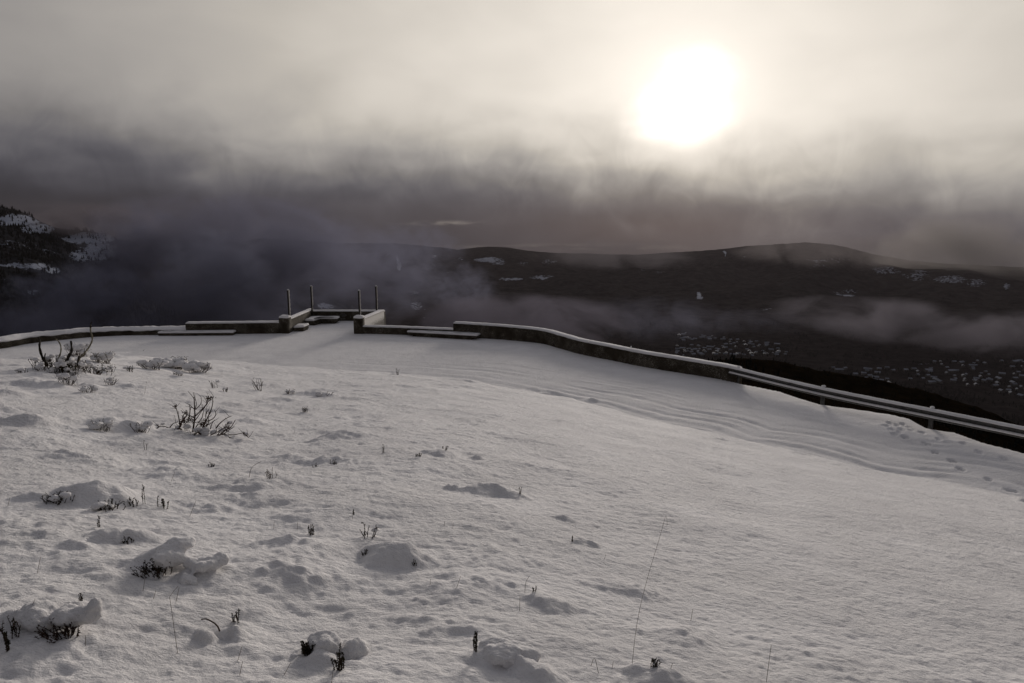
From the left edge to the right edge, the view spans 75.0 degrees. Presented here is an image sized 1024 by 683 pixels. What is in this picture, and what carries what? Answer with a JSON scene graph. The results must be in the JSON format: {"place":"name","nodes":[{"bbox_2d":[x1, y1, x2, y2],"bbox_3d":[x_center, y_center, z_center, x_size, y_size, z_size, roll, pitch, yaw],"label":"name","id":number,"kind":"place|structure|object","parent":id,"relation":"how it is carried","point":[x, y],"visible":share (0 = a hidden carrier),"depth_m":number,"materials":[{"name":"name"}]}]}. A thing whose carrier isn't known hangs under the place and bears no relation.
{"place":"outdoors","nodes":[
{"label":"outdoors","id":0,"kind":"place"},
{"bbox_2d":[0,204,201,336],"bbox_3d":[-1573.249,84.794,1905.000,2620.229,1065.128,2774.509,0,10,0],"label":"mountain","id":1,"kind":"structure","parent":0,"point":[37,266],"depth_m":1571.56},
{"bbox_2d":[169,591,177,652],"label":"dry grass","id":2,"kind":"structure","parent":0,"point":[173,623],"depth_m":3.08,"materials":[{"name":"plant"}]},
{"bbox_2d":[189,271,386,324],"bbox_3d":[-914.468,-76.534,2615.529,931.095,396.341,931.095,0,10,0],"label":"hill spur","id":3,"kind":"structure","parent":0,"point":[261,296],"depth_m":2454.78,"materials":[{"name":"grey"}]},
{"bbox_2d":[0,353,1023,682],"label":"snowy ground","id":4,"kind":"structure","parent":0,"point":[804,567],"depth_m":5.53,"materials":[{"name":"white snow"}]},
{"bbox_2d":[4,632,10,651],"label":"heather sprig","id":5,"kind":"object","parent":4,"relation":"on","point":[7,643],"visible":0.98,"depth_m":2.89,"materials":[{"name":"black plant"}]},
{"bbox_2d":[14,368,27,372],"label":"heather tuft","id":6,"kind":"object","parent":4,"relation":"on","point":[20,369],"visible":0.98,"depth_m":14.29,"materials":[{"name":"grey plant"}]},
{"bbox_2d":[0,600,59,639],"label":"heather tuft","id":7,"kind":"object","parent":4,"relation":"on","point":[30,617],"visible":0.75,"depth_m":3.07,"materials":[{"name":"white plant"}]},
{"bbox_2d":[47,367,60,372],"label":"heather tuft","id":8,"kind":"object","parent":4,"relation":"on","point":[51,369],"visible":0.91,"depth_m":14.83,"materials":[{"name":"grey plant"}]},
{"bbox_2d":[41,491,74,504],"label":"heather tuft","id":9,"kind":"object","parent":4,"relation":"on","point":[59,496],"visible":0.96,"depth_m":5.22,"materials":[{"name":"white plant"}]},
{"bbox_2d":[53,370,79,385],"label":"heather tuft","id":10,"kind":"object","parent":4,"relation":"on","point":[64,376],"visible":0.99,"depth_m":12.76,"materials":[{"name":"white plant"}]},
{"bbox_2d":[34,597,102,642],"bbox_3d":[-2.027,1.294,3.056,0.238,0.184,0.256,0,10,0],"label":"heather tuft","id":11,"kind":"object","parent":4,"relation":"on","point":[72,617],"visible":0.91,"depth_m":3.06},
{"bbox_2d":[28,322,111,374],"bbox_3d":[-10.209,0.254,15.379,1.322,1.440,1.494,0,10,0],"label":"burnt shrub","id":12,"kind":"object","parent":4,"relation":"on","point":[62,364],"visible":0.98,"depth_m":15.14,"materials":[{"name":"brown plant"}]},
{"bbox_2d":[64,343,91,356],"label":"leafy bush","id":13,"kind":"object","parent":4,"relation":"on","point":[79,348],"visible":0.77,"depth_m":19.12,"materials":[{"name":"white plant"}]},
{"bbox_2d":[79,385,98,392],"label":"heather tuft","id":14,"kind":"object","parent":4,"relation":"on","point":[85,388],"visible":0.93,"depth_m":12.13,"materials":[{"name":"white plant"}]},
{"bbox_2d":[86,418,113,431],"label":"heather tuft","id":15,"kind":"object","parent":4,"relation":"on","point":[96,425],"visible":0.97,"depth_m":8.51,"materials":[{"name":"white plant"}]},
{"bbox_2d":[90,351,115,363],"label":"leafy bush","id":16,"kind":"object","parent":4,"relation":"on","point":[105,357],"visible":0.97,"depth_m":18.60,"materials":[{"name":"plant"}]},
{"bbox_2d":[90,498,125,511],"bbox_3d":[-3.159,1.301,5.216,0.178,0.128,0.223,9,13,43],"label":"heather tuft","id":17,"kind":"object","parent":4,"relation":"on","point":[101,505],"visible":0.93,"depth_m":5.18,"materials":[{"name":"white plant"}]},
{"bbox_2d":[101,364,115,370],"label":"heather tuft","id":18,"kind":"object","parent":4,"relation":"on","point":[112,367],"visible":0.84,"depth_m":16.46,"materials":[{"name":"grey plant"}]},
{"bbox_2d":[104,377,118,384],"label":"heather tuft","id":19,"kind":"object","parent":4,"relation":"on","point":[110,379],"visible":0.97,"depth_m":13.73,"materials":[{"name":"grey plant"}]},
{"bbox_2d":[120,537,133,543],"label":"heather tuft","id":20,"kind":"object","parent":4,"relation":"on","point":[123,540],"visible":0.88,"depth_m":4.45,"materials":[{"name":"brown plant"}]},
{"bbox_2d":[123,365,133,371],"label":"heather tuft","id":21,"kind":"object","parent":4,"relation":"on","point":[129,368],"visible":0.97,"depth_m":17.27,"materials":[{"name":"grey plant"}]},
{"bbox_2d":[126,497,138,506],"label":"heather tuft","id":22,"kind":"object","parent":4,"relation":"on","point":[129,500],"visible":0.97,"depth_m":5.40,"materials":[{"name":"grey plant"}]},
{"bbox_2d":[130,421,152,432],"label":"heather tuft","id":23,"kind":"object","parent":4,"relation":"on","point":[145,425],"visible":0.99,"depth_m":8.71,"materials":[{"name":"white plant"}]},
{"bbox_2d":[136,359,168,369],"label":"heather tuft","id":24,"kind":"object","parent":4,"relation":"on","point":[159,363],"visible":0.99,"depth_m":18.78,"materials":[{"name":"white plant"}]},
{"bbox_2d":[157,496,168,508],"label":"heather sprig","id":25,"kind":"object","parent":4,"relation":"on","point":[163,502],"visible":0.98,"depth_m":5.43,"materials":[{"name":"brown plant"}]},
{"bbox_2d":[153,356,187,368],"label":"heather tuft","id":26,"kind":"object","parent":4,"relation":"on","point":[177,362],"visible":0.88,"depth_m":20.31,"materials":[{"name":"white plant"}]},
{"bbox_2d":[173,371,183,375],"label":"heather tuft","id":27,"kind":"object","parent":4,"relation":"on","point":[180,372],"visible":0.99,"depth_m":18.20,"materials":[{"name":"plant"}]},
{"bbox_2d":[130,535,228,584],"bbox_3d":[-1.992,1.315,3.962,0.451,0.214,0.403,3,10,20],"label":"heather tuft","id":28,"kind":"object","parent":4,"relation":"on","point":[170,553],"visible":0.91,"depth_m":3.95,"materials":[{"name":"white plant"}]},
{"bbox_2d":[182,360,212,372],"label":"heather tuft","id":29,"kind":"object","parent":4,"relation":"on","point":[193,365],"visible":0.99,"depth_m":20.12,"materials":[{"name":"white plant"}]},
{"bbox_2d":[153,390,252,437],"bbox_3d":[-4.310,1.066,9.179,1.531,0.785,0.608,0,10,0],"label":"bare shrub","id":30,"kind":"object","parent":4,"relation":"on","point":[204,430],"visible":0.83,"depth_m":9.23,"materials":[{"name":"brown plant"}]},
{"bbox_2d":[201,618,219,631],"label":"bent twig","id":31,"kind":"object","parent":4,"relation":"on","point":[212,622],"visible":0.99,"depth_m":3.34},
{"bbox_2d":[231,610,240,622],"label":"heather tuft","id":32,"kind":"object","parent":4,"relation":"on","point":[233,617],"visible":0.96,"depth_m":3.49,"materials":[{"name":"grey plant"}]},
{"bbox_2d":[252,379,262,390],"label":"grass clump","id":33,"kind":"object","parent":4,"relation":"on","point":[257,385],"visible":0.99,"depth_m":16.21,"materials":[{"name":"plant"}]},
{"bbox_2d":[265,468,272,478],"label":"grass clump","id":34,"kind":"object","parent":4,"relation":"on","point":[267,473],"visible":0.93,"depth_m":6.71,"materials":[{"name":"plant"}]},
{"bbox_2d":[307,524,313,534],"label":"heather sprig","id":35,"kind":"object","parent":4,"relation":"on","point":[310,530],"visible":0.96,"depth_m":5.00,"materials":[{"name":"brown plant"}]},
{"bbox_2d":[291,628,341,658],"bbox_3d":[-0.952,1.498,3.235,0.238,0.150,0.174,-6,11,-32],"label":"heather tuft","id":36,"kind":"object","parent":4,"relation":"on","point":[326,639],"visible":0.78,"depth_m":3.21,"materials":[{"name":"plant"}]},
{"bbox_2d":[315,391,331,395],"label":"heather tuft","id":37,"kind":"object","parent":4,"relation":"on","point":[318,393],"visible":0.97,"depth_m":15.83,"materials":[{"name":"plant"}]},
{"bbox_2d":[330,643,344,670],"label":"heather sprig","id":38,"kind":"object","parent":4,"relation":"on","point":[341,662],"visible":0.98,"depth_m":3.06,"materials":[{"name":"black plant"}]},
{"bbox_2d":[340,637,378,659],"bbox_3d":[-0.759,1.534,3.281,0.230,0.148,0.188,0,10,0],"label":"heather tuft","id":39,"kind":"object","parent":4,"relation":"on","point":[355,648],"visible":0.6,"depth_m":3.25,"materials":[{"name":"plant"}]},
{"bbox_2d":[360,522,378,538],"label":"heather sprig","id":40,"kind":"object","parent":4,"relation":"on","point":[375,529],"visible":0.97,"depth_m":5.01,"materials":[{"name":"grey plant"}]},
{"bbox_2d":[473,631,540,668],"bbox_3d":[-0.025,1.512,3.314,0.343,0.193,0.202,0,10,0],"label":"heather sprig","id":41,"kind":"object","parent":4,"relation":"on","point":[502,652],"visible":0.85,"depth_m":3.29,"materials":[{"name":"white plant"}]},
{"bbox_2d":[650,657,661,667],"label":"heather sprig","id":42,"kind":"object","parent":4,"relation":"on","point":[654,662],"visible":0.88,"depth_m":3.40,"materials":[{"name":"brown plant"}]},
{"bbox_2d":[0,321,1023,496],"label":"road","id":43,"kind":"structure","parent":0,"point":[889,443],"depth_m":25.56,"materials":[{"name":"white snow"}]},
{"bbox_2d":[0,325,185,348],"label":"kerb wall","id":44,"kind":"structure","parent":43,"relation":"on","point":[12,340],"depth_m":36.95,"materials":[{"name":"concrete"}]},
{"bbox_2d":[158,330,235,335],"bbox_3d":[-17.925,-0.203,38.132,4.202,0.882,0.660,0,10,-2],"label":"stone bench","id":45,"kind":"object","parent":43,"relation":"on","point":[195,332],"visible":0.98,"depth_m":37.79,"materials":[{"name":"concrete"}]},
{"bbox_2d":[185,321,278,333],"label":"parapet wall","id":46,"kind":"structure","parent":43,"relation":"on","point":[255,327],"depth_m":38.29,"materials":[{"name":"stone"}]},
{"bbox_2d":[293,323,308,330],"bbox_3d":[-12.579,-0.540,39.794,0.633,0.991,1.187,0,10,0],"label":"stone bench","id":47,"kind":"object","parent":43,"relation":"on","point":[301,327],"visible":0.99,"depth_m":39.36,"materials":[{"name":"concrete"}]},
{"bbox_2d":[305,316,339,324],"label":"stone bench","id":48,"kind":"object","parent":43,"relation":"on","point":[314,320],"visible":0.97,"depth_m":42.69,"materials":[{"name":"concrete"}]},
{"bbox_2d":[279,308,385,333],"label":"lookout balcony","id":49,"kind":"structure","parent":43,"relation":"on","point":[287,323],"depth_m":41.20,"materials":[{"name":"stone"}]},
{"bbox_2d":[287,289,290,314],"bbox_3d":[-12.912,-2.226,38.620,0.156,1.609,0.119,0,10,0],"label":"metal post","id":50,"kind":"object","parent":49,"relation":"on","point":[288,299],"visible":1,"depth_m":38.56,"materials":[{"name":"metal"}]},
{"bbox_2d":[310,285,312,315],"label":"metal post","id":51,"kind":"object","parent":49,"relation":"on","point":[311,292],"visible":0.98,"depth_m":43.30,"materials":[{"name":"metal"}]},
{"bbox_2d":[358,290,360,314],"bbox_3d":[-8.802,-2.199,38.509,0.155,1.592,0.165,0,10,0],"label":"metal post","id":52,"kind":"object","parent":49,"relation":"on","point":[359,302],"visible":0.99,"depth_m":38.49,"materials":[{"name":"metal"}]},
{"bbox_2d":[375,285,377,309],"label":"metal post","id":53,"kind":"object","parent":49,"relation":"on","point":[376,297],"visible":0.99,"depth_m":43.51,"materials":[{"name":"metal"}]},
{"bbox_2d":[363,325,452,334],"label":"parapet wall","id":54,"kind":"structure","parent":43,"relation":"on","point":[385,329],"depth_m":38.08,"materials":[{"name":"stone"}]},
{"bbox_2d":[407,330,479,339],"bbox_3d":[-3.812,-0.097,37.296,4.254,0.952,0.640,3,10,19],"label":"stone bench","id":55,"kind":"object","parent":43,"relation":"on","point":[446,334],"visible":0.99,"depth_m":36.96,"materials":[{"name":"concrete"}]},
{"bbox_2d":[453,321,741,383],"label":"parapet wall","id":56,"kind":"structure","parent":43,"relation":"on","point":[640,357],"depth_m":31.04,"materials":[{"name":"concrete"}]},
{"bbox_2d":[729,366,1023,438],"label":"guardrail","id":57,"kind":"object","parent":43,"relation":"on","point":[931,413],"visible":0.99,"depth_m":21.04,"materials":[{"name":"metal"}]},
{"bbox_2d":[0,0,1023,266],"label":"sky","id":58,"kind":"structure","parent":0,"point":[889,128],"materials":[{"name":"grey"}]},
{"bbox_2d":[120,238,1023,334],"bbox_3d":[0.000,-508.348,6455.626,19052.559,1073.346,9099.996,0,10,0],"label":"hills","id":59,"kind":"structure","parent":0,"point":[761,283],"depth_m":5174.84,"materials":[{"name":"grey"}]},
{"bbox_2d":[632,516,665,662],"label":"dry grass","id":60,"kind":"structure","parent":0,"point":[642,597],"depth_m":3.42,"materials":[{"name":"plant"}]},
{"bbox_2d":[385,307,1023,425],"bbox_3d":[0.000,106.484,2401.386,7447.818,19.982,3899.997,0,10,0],"label":"valley floor","id":61,"kind":"structure","parent":0,"point":[589,325],"depth_m":3080.56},
{"bbox_2d":[604,315,1023,422],"bbox_3d":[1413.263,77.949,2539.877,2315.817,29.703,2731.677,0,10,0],"label":"valley wood","id":62,"kind":"object","parent":61,"relation":"on","point":[945,388],"visible":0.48,"depth_m":2790.89,"materials":[{"name":"black plant"}]},
{"bbox_2d":[834,368,843,371],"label":"house","id":63,"kind":"structure","parent":61,"relation":"on","point":[839,369],"depth_m":2395.80,"materials":[{"name":"grey"}]},
{"bbox_2d":[926,380,935,383],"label":"house","id":64,"kind":"structure","parent":61,"relation":"on","point":[931,382],"depth_m":2209.95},
{"bbox_2d":[946,369,956,372],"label":"house","id":65,"kind":"structure","parent":61,"relation":"on","point":[951,370],"depth_m":2382.35,"materials":[{"name":"grey"}]},
{"bbox_2d":[709,358,1023,452],"bbox_3d":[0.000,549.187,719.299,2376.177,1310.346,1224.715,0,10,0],"label":"hillside","id":66,"kind":"structure","parent":0,"point":[850,384],"depth_m":157.41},
{"bbox_2d":[708,353,1023,452],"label":"scrub","id":67,"kind":"object","parent":66,"relation":"on","point":[970,432],"visible":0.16,"depth_m":150.98,"materials":[{"name":"black plant"}]}
]}

